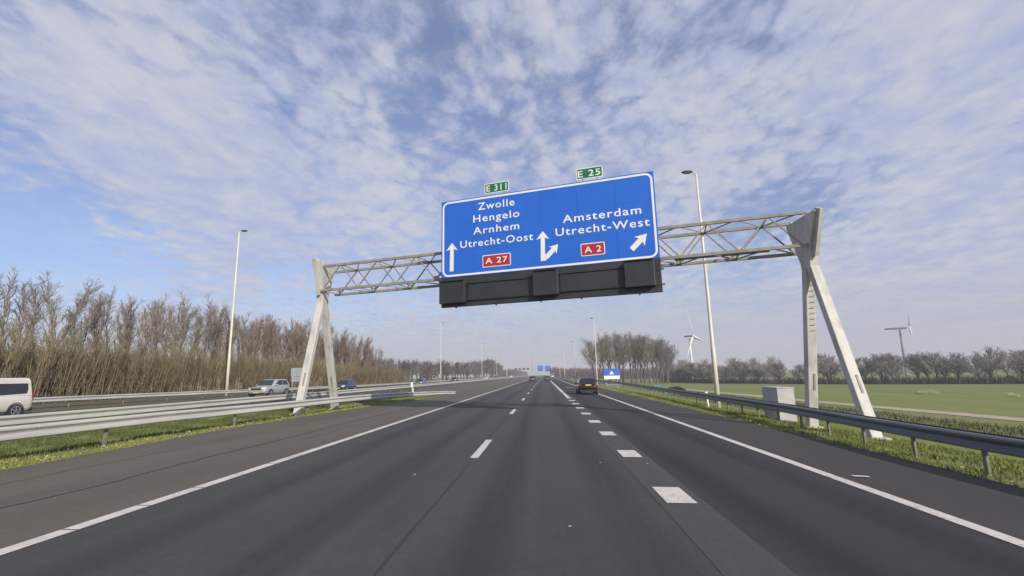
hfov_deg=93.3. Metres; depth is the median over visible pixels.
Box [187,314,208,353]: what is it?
bare tree
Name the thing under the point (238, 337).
bare tree
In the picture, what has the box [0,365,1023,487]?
ground
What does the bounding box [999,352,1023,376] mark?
field tree
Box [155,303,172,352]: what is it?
bare tree
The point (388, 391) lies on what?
opposite carriageway
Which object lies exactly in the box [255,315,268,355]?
bare tree
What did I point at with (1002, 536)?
edge line
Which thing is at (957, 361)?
field tree
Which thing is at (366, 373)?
willow shrub
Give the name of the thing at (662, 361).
tall tree
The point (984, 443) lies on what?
crash barrier
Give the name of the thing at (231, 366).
willow shrub
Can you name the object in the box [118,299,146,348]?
bare tree
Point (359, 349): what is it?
bare tree
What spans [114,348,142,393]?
willow shrub
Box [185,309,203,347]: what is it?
bare tree
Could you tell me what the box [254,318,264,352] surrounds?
bare tree
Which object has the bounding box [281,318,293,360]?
bare tree
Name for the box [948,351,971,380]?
field tree
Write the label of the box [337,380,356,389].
dark blue car
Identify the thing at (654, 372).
field tree
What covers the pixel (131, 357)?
willow shrub
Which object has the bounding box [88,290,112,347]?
bare tree
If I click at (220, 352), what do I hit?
willow shrub
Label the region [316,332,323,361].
bare tree
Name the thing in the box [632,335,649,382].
tall tree
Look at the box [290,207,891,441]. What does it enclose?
sign gantry
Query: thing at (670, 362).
tall tree
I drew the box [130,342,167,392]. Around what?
willow shrub
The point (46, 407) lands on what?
woodland floor
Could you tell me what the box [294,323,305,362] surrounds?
bare tree
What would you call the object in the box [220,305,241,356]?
bare tree
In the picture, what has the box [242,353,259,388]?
willow shrub
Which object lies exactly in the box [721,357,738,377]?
field tree
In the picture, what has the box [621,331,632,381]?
tall tree
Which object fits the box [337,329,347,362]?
bare tree
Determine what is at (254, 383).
thicket
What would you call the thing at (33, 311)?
bare tree
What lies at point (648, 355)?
tall tree
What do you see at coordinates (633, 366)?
tall tree
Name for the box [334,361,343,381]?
willow shrub
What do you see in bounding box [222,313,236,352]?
bare tree
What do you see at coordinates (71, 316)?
bare tree
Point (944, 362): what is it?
field tree
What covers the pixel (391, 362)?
round tree
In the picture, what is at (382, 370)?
willow shrub
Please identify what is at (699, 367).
field tree
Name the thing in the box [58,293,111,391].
bare tree
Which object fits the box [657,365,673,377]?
field tree
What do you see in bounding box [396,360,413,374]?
round tree
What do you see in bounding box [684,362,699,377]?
field tree
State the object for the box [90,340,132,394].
willow shrub
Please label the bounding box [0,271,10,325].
bare tree
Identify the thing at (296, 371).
road sign
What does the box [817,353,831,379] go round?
field tree
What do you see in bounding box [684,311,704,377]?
wind turbine
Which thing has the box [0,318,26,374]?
willow shrub
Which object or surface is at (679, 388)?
bush
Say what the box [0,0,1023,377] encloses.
sky
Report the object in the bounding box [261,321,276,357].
bare tree
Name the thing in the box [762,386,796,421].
roadside cabinet
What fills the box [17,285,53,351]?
bare tree
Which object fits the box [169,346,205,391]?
willow shrub
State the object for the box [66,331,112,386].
willow shrub
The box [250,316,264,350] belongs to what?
bare tree
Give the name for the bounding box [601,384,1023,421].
path
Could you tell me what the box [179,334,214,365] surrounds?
willow shrub
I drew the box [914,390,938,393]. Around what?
grass tuft
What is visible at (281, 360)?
willow shrub
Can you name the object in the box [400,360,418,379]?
round tree
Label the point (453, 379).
dark car
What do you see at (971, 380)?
hedge
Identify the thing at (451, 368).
round tree
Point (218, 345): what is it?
bare tree
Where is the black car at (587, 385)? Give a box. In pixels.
[575,378,597,393]
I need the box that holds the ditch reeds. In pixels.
[668,391,1023,437]
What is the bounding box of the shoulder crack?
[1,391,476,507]
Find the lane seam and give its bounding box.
[373,391,529,575]
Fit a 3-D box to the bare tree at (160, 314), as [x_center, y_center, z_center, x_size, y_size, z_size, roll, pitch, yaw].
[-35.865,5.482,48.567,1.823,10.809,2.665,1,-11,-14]
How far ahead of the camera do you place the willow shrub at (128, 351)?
43.30 m
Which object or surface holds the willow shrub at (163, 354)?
on the woodland floor
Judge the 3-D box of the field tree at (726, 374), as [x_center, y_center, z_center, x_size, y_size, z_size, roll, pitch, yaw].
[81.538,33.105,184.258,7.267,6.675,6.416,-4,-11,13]
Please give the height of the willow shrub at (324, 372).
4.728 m
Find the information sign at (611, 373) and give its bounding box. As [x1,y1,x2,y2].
[604,369,619,386]
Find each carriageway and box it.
[0,375,536,426]
[0,375,723,575]
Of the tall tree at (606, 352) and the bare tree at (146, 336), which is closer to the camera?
the bare tree at (146, 336)
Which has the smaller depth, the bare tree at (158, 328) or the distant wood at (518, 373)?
the bare tree at (158, 328)
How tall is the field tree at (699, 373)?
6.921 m
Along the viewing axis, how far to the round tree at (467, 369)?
213.11 m
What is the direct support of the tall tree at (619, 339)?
on the ground at (987, 399)
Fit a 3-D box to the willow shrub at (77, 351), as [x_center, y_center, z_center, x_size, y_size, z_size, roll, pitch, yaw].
[-33.693,5.781,37.357,3.276,6.031,3.892,-2,-10,3]
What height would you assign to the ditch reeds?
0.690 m
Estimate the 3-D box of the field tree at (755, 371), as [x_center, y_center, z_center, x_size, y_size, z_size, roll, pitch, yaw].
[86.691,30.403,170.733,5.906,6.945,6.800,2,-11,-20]
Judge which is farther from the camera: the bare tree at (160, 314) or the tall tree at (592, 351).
the tall tree at (592, 351)
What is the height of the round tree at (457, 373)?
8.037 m
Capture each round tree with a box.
[361,356,387,369]
[378,358,392,374]
[384,356,404,372]
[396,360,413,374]
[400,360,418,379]
[409,360,419,381]
[411,358,419,379]
[417,361,431,378]
[423,361,436,380]
[430,362,444,380]
[431,363,448,379]
[437,358,450,379]
[444,361,454,379]
[449,360,464,376]
[455,361,464,376]
[460,361,470,378]
[464,361,472,378]
[471,359,478,378]
[471,366,477,378]
[476,360,491,377]
[476,362,488,377]
[476,366,484,377]
[484,358,493,375]
[488,358,500,377]
[493,363,502,373]
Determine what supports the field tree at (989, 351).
on the ground at (987, 399)
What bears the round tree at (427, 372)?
on the woodland floor
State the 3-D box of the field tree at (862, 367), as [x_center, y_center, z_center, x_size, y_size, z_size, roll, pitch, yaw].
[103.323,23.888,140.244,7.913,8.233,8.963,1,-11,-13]
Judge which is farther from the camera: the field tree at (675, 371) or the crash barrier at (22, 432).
the field tree at (675, 371)
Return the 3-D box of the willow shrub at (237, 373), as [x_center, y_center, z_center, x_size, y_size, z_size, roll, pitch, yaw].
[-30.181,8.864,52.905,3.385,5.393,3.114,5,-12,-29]
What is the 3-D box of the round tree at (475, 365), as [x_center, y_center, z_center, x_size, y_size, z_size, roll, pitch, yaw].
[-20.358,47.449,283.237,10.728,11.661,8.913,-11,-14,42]
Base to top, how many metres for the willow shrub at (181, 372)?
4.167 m
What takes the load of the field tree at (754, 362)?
on the ground at (987, 399)
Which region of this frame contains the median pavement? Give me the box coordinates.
[282,392,399,409]
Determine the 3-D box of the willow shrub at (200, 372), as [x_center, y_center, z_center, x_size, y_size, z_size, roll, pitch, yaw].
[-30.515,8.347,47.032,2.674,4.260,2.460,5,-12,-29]
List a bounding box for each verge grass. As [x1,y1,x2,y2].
[0,395,441,469]
[0,401,366,459]
[615,391,1023,487]
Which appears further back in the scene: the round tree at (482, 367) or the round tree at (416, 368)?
the round tree at (482, 367)
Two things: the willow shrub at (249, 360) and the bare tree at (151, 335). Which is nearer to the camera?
the bare tree at (151, 335)
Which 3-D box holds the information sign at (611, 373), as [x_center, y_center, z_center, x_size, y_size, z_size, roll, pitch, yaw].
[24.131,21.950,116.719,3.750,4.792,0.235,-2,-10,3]
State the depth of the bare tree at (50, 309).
36.49 m
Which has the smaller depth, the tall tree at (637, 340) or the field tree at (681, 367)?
the tall tree at (637, 340)
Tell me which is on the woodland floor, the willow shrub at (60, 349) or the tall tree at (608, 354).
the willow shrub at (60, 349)
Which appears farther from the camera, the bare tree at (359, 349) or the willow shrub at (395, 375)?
the willow shrub at (395, 375)
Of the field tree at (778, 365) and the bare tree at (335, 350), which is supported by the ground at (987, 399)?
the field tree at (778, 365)
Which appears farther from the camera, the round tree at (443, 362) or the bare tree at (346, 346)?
the round tree at (443, 362)
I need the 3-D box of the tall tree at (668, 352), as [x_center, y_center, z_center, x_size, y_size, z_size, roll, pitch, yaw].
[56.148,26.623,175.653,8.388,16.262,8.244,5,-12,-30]
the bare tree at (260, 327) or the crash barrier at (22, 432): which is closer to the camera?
the crash barrier at (22, 432)
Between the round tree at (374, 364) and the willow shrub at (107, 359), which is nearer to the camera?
the willow shrub at (107, 359)
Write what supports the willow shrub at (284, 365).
on the woodland floor
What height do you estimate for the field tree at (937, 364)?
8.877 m
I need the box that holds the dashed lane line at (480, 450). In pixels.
[470,389,531,457]
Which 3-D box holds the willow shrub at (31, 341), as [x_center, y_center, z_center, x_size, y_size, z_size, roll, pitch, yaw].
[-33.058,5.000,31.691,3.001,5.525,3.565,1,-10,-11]
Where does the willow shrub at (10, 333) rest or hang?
on the woodland floor
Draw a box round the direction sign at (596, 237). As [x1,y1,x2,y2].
[439,165,664,307]
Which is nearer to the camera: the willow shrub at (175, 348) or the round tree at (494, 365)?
the willow shrub at (175, 348)
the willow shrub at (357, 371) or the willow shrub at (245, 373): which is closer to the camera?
the willow shrub at (245, 373)
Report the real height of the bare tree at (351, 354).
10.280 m
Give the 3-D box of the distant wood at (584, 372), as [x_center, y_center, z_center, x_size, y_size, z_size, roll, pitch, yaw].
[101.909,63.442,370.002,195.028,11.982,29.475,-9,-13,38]
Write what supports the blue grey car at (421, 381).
on the opposite carriageway at (388, 391)
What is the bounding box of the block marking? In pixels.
[551,381,696,502]
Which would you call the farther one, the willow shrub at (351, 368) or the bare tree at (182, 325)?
the willow shrub at (351, 368)
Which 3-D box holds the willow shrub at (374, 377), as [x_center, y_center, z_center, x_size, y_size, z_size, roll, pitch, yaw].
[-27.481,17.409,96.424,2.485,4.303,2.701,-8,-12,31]
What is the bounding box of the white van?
[0,378,33,414]
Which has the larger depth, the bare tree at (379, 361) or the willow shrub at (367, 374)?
the bare tree at (379, 361)
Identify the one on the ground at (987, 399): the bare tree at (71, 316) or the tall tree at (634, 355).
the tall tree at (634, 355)
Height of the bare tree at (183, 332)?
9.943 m
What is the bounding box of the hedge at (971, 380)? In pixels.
[658,374,1023,383]
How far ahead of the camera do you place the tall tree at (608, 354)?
166.56 m
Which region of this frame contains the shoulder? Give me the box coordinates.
[547,375,1023,539]
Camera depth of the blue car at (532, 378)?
116.22 m
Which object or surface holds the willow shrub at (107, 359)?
on the woodland floor
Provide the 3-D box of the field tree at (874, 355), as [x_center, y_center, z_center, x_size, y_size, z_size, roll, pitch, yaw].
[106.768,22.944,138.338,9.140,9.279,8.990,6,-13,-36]
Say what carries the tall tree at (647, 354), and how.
on the ground at (987, 399)
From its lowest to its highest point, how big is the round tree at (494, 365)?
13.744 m
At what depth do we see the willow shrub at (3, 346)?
29.97 m
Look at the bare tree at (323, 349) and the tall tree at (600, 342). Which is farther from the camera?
the tall tree at (600, 342)
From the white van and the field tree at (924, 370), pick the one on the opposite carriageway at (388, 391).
the white van
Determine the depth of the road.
9.89 m
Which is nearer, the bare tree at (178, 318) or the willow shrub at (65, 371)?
the willow shrub at (65, 371)
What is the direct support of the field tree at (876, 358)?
on the ground at (987, 399)
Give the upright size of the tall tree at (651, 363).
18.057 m
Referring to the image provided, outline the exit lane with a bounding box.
[545,375,1023,575]
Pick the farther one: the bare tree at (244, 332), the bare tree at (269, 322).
the bare tree at (269, 322)
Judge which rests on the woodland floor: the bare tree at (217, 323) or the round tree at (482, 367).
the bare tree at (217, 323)
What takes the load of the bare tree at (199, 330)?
on the woodland floor
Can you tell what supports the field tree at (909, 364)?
on the ground at (987, 399)
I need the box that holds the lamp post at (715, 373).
[681,170,720,407]
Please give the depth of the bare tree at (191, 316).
52.51 m
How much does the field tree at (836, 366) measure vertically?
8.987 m
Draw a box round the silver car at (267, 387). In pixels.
[248,379,290,396]
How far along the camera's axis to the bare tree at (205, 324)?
63.31 m
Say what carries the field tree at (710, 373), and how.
on the ground at (987, 399)
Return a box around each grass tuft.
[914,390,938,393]
[1004,393,1018,395]
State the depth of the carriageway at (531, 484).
6.30 m
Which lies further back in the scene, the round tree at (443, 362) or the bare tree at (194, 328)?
the round tree at (443, 362)
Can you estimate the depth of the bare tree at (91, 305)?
43.64 m
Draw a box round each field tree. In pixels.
[646,367,659,377]
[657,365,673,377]
[668,363,677,378]
[669,367,681,378]
[676,361,688,377]
[679,362,692,378]
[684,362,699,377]
[688,366,706,379]
[693,363,708,376]
[700,358,712,378]
[700,363,717,382]
[718,366,735,380]
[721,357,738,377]
[730,361,751,378]
[734,362,753,382]
[740,357,765,381]
[745,365,766,379]
[746,365,763,377]
[763,356,779,378]
[765,363,787,378]
[766,359,785,377]
[788,365,803,379]
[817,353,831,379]
[817,355,841,383]
[817,358,838,380]
[854,356,878,377]
[855,357,872,376]
[865,352,900,381]
[872,352,906,383]
[872,354,904,377]
[889,355,903,377]
[898,355,925,381]
[899,354,919,374]
[906,351,934,376]
[920,352,950,377]
[931,356,965,376]
[945,358,976,378]
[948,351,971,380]
[955,355,990,382]
[963,355,1003,379]
[972,347,1005,374]
[987,350,1012,374]
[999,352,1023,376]
[1003,349,1023,376]
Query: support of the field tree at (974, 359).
on the ground at (987, 399)
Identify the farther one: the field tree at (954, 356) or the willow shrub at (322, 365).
the field tree at (954, 356)
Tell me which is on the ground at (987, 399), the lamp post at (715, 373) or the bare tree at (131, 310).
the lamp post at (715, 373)
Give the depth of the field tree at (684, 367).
197.16 m
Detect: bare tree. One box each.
[0,265,22,339]
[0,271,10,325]
[9,281,36,351]
[17,278,57,339]
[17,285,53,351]
[33,269,71,372]
[48,277,102,350]
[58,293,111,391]
[63,289,88,348]
[75,304,96,347]
[82,291,111,384]
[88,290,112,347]
[100,285,126,347]
[111,310,134,356]
[116,294,137,346]
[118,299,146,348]
[119,301,133,354]
[129,306,150,355]
[136,303,153,362]
[143,308,160,357]
[147,299,171,369]
[149,303,168,350]
[151,294,170,349]
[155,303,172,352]
[164,306,176,350]
[166,298,191,361]
[167,314,177,355]
[168,303,200,351]
[175,303,199,355]
[176,291,190,350]
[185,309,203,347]
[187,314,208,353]
[188,308,206,354]
[198,313,214,358]
[199,292,217,360]
[201,306,212,348]
[207,303,229,363]
[208,303,227,385]
[210,315,227,354]
[212,306,234,350]
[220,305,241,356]
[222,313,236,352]
[230,317,248,354]
[234,314,251,353]
[236,324,252,355]
[239,312,255,354]
[248,321,261,362]
[249,321,262,352]
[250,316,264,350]
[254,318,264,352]
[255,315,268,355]
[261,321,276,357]
[263,314,276,355]
[266,319,280,363]
[267,323,285,355]
[270,318,281,358]
[280,324,290,365]
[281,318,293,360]
[287,320,301,363]
[289,323,300,356]
[289,328,301,359]
[293,317,310,367]
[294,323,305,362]
[302,332,307,358]
[311,326,321,358]
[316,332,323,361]
[319,323,332,360]
[332,337,339,364]
[333,332,338,358]
[333,338,340,359]
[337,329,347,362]
[340,337,346,364]
[341,333,349,361]
[345,336,353,361]
[346,333,357,364]
[354,337,363,366]
[355,339,362,363]
[362,337,373,368]
[363,338,372,365]
[372,349,378,369]
[376,346,383,366]
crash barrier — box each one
[0,375,534,426]
[0,391,455,446]
[32,376,516,406]
[559,376,1023,474]
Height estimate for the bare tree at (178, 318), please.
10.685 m
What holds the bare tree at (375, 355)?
on the woodland floor
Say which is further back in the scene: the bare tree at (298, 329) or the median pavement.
the bare tree at (298, 329)
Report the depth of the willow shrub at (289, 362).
68.22 m
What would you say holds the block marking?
on the worn lane strip
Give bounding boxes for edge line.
[0,375,541,554]
[546,375,1023,546]
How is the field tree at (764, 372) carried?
on the ground at (987, 399)
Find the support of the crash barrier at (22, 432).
on the ground at (987, 399)
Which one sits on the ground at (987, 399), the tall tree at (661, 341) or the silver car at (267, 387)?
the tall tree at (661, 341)
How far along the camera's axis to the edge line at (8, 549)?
7.08 m
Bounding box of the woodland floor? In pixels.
[0,381,449,414]
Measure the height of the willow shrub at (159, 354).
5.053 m
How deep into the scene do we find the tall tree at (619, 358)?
161.44 m
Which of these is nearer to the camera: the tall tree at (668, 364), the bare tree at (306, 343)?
the bare tree at (306, 343)
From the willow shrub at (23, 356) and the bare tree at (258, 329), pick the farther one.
the bare tree at (258, 329)
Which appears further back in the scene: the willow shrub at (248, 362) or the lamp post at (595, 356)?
the lamp post at (595, 356)
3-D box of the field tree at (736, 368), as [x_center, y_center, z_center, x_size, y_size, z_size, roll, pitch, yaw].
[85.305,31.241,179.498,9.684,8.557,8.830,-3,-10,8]
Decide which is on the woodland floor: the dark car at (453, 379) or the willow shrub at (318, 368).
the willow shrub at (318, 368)
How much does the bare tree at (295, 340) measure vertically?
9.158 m
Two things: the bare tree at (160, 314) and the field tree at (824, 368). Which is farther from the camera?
the field tree at (824, 368)
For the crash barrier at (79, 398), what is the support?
on the ground at (987, 399)
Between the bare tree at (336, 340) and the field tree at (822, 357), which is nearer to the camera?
the bare tree at (336, 340)
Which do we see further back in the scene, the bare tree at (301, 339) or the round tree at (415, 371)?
the round tree at (415, 371)
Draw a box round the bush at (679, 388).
[670,386,685,389]
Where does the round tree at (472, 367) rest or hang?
on the ground at (987, 399)
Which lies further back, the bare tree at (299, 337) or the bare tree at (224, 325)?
the bare tree at (299, 337)
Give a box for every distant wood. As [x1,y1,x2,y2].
[495,369,527,376]
[549,364,785,378]
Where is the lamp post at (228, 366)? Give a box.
[224,230,247,395]
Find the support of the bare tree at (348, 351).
on the woodland floor
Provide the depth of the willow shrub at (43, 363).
32.69 m
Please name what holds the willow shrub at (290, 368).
on the woodland floor
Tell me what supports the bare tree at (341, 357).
on the woodland floor
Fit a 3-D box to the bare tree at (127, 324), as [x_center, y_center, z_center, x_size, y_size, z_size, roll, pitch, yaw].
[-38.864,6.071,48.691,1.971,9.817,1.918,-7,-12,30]
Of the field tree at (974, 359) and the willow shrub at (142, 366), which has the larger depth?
the field tree at (974, 359)
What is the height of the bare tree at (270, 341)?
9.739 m
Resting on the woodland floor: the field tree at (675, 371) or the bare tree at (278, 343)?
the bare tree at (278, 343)
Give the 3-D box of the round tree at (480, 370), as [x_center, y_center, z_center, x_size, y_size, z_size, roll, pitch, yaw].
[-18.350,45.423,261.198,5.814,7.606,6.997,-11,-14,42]
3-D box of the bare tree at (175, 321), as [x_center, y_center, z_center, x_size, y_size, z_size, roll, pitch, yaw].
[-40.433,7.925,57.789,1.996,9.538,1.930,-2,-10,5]
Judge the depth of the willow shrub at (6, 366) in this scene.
30.78 m
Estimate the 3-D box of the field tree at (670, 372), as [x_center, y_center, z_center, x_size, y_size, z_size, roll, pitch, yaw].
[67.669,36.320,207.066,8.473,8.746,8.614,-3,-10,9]
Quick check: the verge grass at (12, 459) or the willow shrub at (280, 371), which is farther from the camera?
the willow shrub at (280, 371)
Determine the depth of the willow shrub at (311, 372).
70.46 m
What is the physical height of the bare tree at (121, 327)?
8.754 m
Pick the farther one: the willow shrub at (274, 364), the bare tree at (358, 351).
the bare tree at (358, 351)
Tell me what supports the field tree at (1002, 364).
on the ground at (987, 399)
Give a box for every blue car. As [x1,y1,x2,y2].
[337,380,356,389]
[529,376,536,381]
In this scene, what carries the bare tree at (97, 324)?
on the woodland floor
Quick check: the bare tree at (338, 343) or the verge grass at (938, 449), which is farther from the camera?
the bare tree at (338, 343)
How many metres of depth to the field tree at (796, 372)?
158.48 m
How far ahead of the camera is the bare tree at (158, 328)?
47.36 m
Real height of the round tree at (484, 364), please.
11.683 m
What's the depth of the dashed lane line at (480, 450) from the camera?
12.21 m
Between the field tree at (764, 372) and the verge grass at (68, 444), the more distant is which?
the field tree at (764, 372)
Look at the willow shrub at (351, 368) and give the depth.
84.89 m
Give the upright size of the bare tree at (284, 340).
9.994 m
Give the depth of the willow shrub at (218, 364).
49.93 m
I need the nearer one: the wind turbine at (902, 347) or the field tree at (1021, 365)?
the field tree at (1021, 365)
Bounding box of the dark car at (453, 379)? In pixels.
[450,377,458,381]
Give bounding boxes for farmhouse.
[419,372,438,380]
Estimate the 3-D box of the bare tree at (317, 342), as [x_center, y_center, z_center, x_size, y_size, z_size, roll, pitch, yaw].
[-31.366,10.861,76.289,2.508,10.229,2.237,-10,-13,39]
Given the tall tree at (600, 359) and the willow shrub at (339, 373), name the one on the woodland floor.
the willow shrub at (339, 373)
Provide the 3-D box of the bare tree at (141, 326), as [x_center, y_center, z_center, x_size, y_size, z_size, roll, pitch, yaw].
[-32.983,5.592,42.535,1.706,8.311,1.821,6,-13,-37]
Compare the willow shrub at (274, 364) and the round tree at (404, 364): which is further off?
the round tree at (404, 364)
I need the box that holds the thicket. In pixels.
[0,347,414,403]
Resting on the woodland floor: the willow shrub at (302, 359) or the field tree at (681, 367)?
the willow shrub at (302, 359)
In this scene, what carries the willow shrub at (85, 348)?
on the woodland floor
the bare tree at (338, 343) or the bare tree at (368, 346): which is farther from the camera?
the bare tree at (368, 346)
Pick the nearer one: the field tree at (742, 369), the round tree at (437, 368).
the round tree at (437, 368)
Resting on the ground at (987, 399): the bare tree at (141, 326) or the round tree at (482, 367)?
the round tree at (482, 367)
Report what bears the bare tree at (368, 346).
on the woodland floor
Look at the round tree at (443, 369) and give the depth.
172.69 m
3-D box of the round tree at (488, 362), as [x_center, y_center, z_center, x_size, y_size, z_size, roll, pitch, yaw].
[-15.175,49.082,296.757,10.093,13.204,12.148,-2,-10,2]
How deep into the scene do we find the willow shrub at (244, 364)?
54.20 m
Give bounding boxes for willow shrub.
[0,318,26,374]
[0,326,40,376]
[0,328,18,369]
[0,330,45,379]
[0,332,29,377]
[2,314,67,395]
[10,333,64,403]
[20,327,66,366]
[22,330,74,403]
[46,332,102,402]
[49,328,105,395]
[64,335,112,400]
[65,330,105,386]
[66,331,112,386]
[79,331,127,400]
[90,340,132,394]
[109,338,145,391]
[110,341,144,393]
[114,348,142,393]
[127,342,158,393]
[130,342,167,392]
[141,345,166,392]
[143,345,172,379]
[144,338,176,376]
[144,349,179,392]
[163,352,189,391]
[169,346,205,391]
[170,342,197,378]
[174,345,197,372]
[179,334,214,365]
[185,356,214,390]
[192,352,218,390]
[200,344,226,390]
[205,341,236,387]
[212,345,235,390]
[221,345,250,389]
[224,347,252,389]
[233,357,250,389]
[236,354,253,384]
[241,348,259,386]
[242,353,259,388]
[253,349,276,381]
[261,353,280,378]
[270,352,289,376]
[273,357,285,378]
[274,355,290,377]
[278,352,297,381]
[283,356,301,387]
[289,354,304,386]
[308,356,316,386]
[311,360,322,386]
[313,357,325,386]
[317,361,326,386]
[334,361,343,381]
[336,365,343,381]
[340,358,355,379]
[341,365,350,379]
[352,364,360,381]
[358,369,369,384]
[359,362,369,384]
[370,365,377,383]
[373,365,383,383]
[389,365,396,382]
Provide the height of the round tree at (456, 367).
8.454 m
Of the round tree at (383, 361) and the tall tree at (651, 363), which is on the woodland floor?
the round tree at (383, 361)
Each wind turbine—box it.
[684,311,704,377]
[884,311,912,375]
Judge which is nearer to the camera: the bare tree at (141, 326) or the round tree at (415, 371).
the bare tree at (141, 326)
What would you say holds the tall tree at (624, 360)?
on the ground at (987, 399)
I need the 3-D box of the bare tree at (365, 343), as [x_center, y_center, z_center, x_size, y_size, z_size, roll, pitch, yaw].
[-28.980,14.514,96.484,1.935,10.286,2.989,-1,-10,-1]
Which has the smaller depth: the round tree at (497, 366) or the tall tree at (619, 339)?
the tall tree at (619, 339)
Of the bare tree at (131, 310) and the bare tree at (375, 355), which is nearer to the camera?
the bare tree at (131, 310)
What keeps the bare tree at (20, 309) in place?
on the woodland floor
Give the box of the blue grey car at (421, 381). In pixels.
[414,378,426,383]
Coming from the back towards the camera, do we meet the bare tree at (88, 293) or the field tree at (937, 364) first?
the field tree at (937, 364)
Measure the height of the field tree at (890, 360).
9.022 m
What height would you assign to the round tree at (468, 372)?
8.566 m
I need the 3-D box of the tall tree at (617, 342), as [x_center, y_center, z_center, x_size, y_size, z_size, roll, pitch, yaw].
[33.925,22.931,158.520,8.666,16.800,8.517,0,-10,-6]
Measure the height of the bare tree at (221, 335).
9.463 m
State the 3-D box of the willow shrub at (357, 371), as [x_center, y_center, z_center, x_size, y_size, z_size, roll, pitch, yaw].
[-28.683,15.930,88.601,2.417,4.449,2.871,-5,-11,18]
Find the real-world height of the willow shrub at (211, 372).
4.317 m
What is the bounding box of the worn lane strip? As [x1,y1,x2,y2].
[549,380,797,575]
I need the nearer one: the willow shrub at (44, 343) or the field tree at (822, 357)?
the willow shrub at (44, 343)
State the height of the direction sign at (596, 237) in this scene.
5.496 m
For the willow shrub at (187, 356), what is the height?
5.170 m
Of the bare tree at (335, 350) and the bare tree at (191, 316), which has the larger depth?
the bare tree at (335, 350)
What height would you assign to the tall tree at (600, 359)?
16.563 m
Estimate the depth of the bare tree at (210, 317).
52.15 m
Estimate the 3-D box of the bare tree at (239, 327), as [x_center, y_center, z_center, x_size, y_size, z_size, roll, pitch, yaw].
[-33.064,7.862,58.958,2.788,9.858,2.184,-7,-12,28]
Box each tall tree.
[579,337,598,379]
[583,340,598,375]
[591,332,615,384]
[591,336,610,384]
[596,333,612,380]
[596,333,616,383]
[607,334,627,381]
[607,335,630,381]
[608,329,633,381]
[615,338,632,381]
[620,332,637,382]
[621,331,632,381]
[626,331,646,376]
[629,335,652,382]
[631,338,642,382]
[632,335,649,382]
[633,335,656,382]
[636,334,654,382]
[646,335,655,382]
[651,335,667,382]
[652,339,666,382]
[654,336,670,382]
[661,347,672,382]
[663,340,678,382]
[668,345,678,371]
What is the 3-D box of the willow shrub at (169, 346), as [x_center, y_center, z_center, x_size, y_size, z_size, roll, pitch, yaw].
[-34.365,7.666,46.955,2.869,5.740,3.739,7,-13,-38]
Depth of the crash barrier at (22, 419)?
19.60 m
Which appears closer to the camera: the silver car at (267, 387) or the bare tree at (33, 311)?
the bare tree at (33, 311)
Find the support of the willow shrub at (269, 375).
on the woodland floor
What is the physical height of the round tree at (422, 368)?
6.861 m
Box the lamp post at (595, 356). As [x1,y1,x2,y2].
[590,318,597,382]
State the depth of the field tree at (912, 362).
132.98 m
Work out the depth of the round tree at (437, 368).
162.92 m
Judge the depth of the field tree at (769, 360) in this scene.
189.84 m
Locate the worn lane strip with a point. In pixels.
(724, 545)
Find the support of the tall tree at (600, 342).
on the ground at (987, 399)
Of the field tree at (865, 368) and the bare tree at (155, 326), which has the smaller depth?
the bare tree at (155, 326)
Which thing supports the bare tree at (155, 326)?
on the woodland floor
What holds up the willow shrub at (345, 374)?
on the woodland floor
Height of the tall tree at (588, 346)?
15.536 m
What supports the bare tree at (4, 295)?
on the woodland floor
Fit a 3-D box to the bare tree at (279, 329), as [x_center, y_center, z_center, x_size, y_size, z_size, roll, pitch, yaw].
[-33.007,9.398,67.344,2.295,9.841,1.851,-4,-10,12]
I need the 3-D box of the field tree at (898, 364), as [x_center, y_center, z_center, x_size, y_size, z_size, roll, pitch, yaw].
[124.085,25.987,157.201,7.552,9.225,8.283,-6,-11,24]
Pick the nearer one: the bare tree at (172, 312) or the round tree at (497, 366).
the bare tree at (172, 312)
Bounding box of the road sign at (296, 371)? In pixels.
[291,368,301,390]
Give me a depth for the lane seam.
5.83 m
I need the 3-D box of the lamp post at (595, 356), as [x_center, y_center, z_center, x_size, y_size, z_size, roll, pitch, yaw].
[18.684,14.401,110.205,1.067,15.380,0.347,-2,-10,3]
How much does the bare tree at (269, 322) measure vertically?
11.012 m
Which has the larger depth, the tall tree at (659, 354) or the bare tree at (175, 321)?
the tall tree at (659, 354)
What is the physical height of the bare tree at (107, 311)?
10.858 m
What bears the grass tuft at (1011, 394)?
on the ground at (987, 399)
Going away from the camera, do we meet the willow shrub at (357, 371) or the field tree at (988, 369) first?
the willow shrub at (357, 371)
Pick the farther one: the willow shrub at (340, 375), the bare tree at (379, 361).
the bare tree at (379, 361)
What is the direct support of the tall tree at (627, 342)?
on the ground at (987, 399)
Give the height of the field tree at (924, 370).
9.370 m

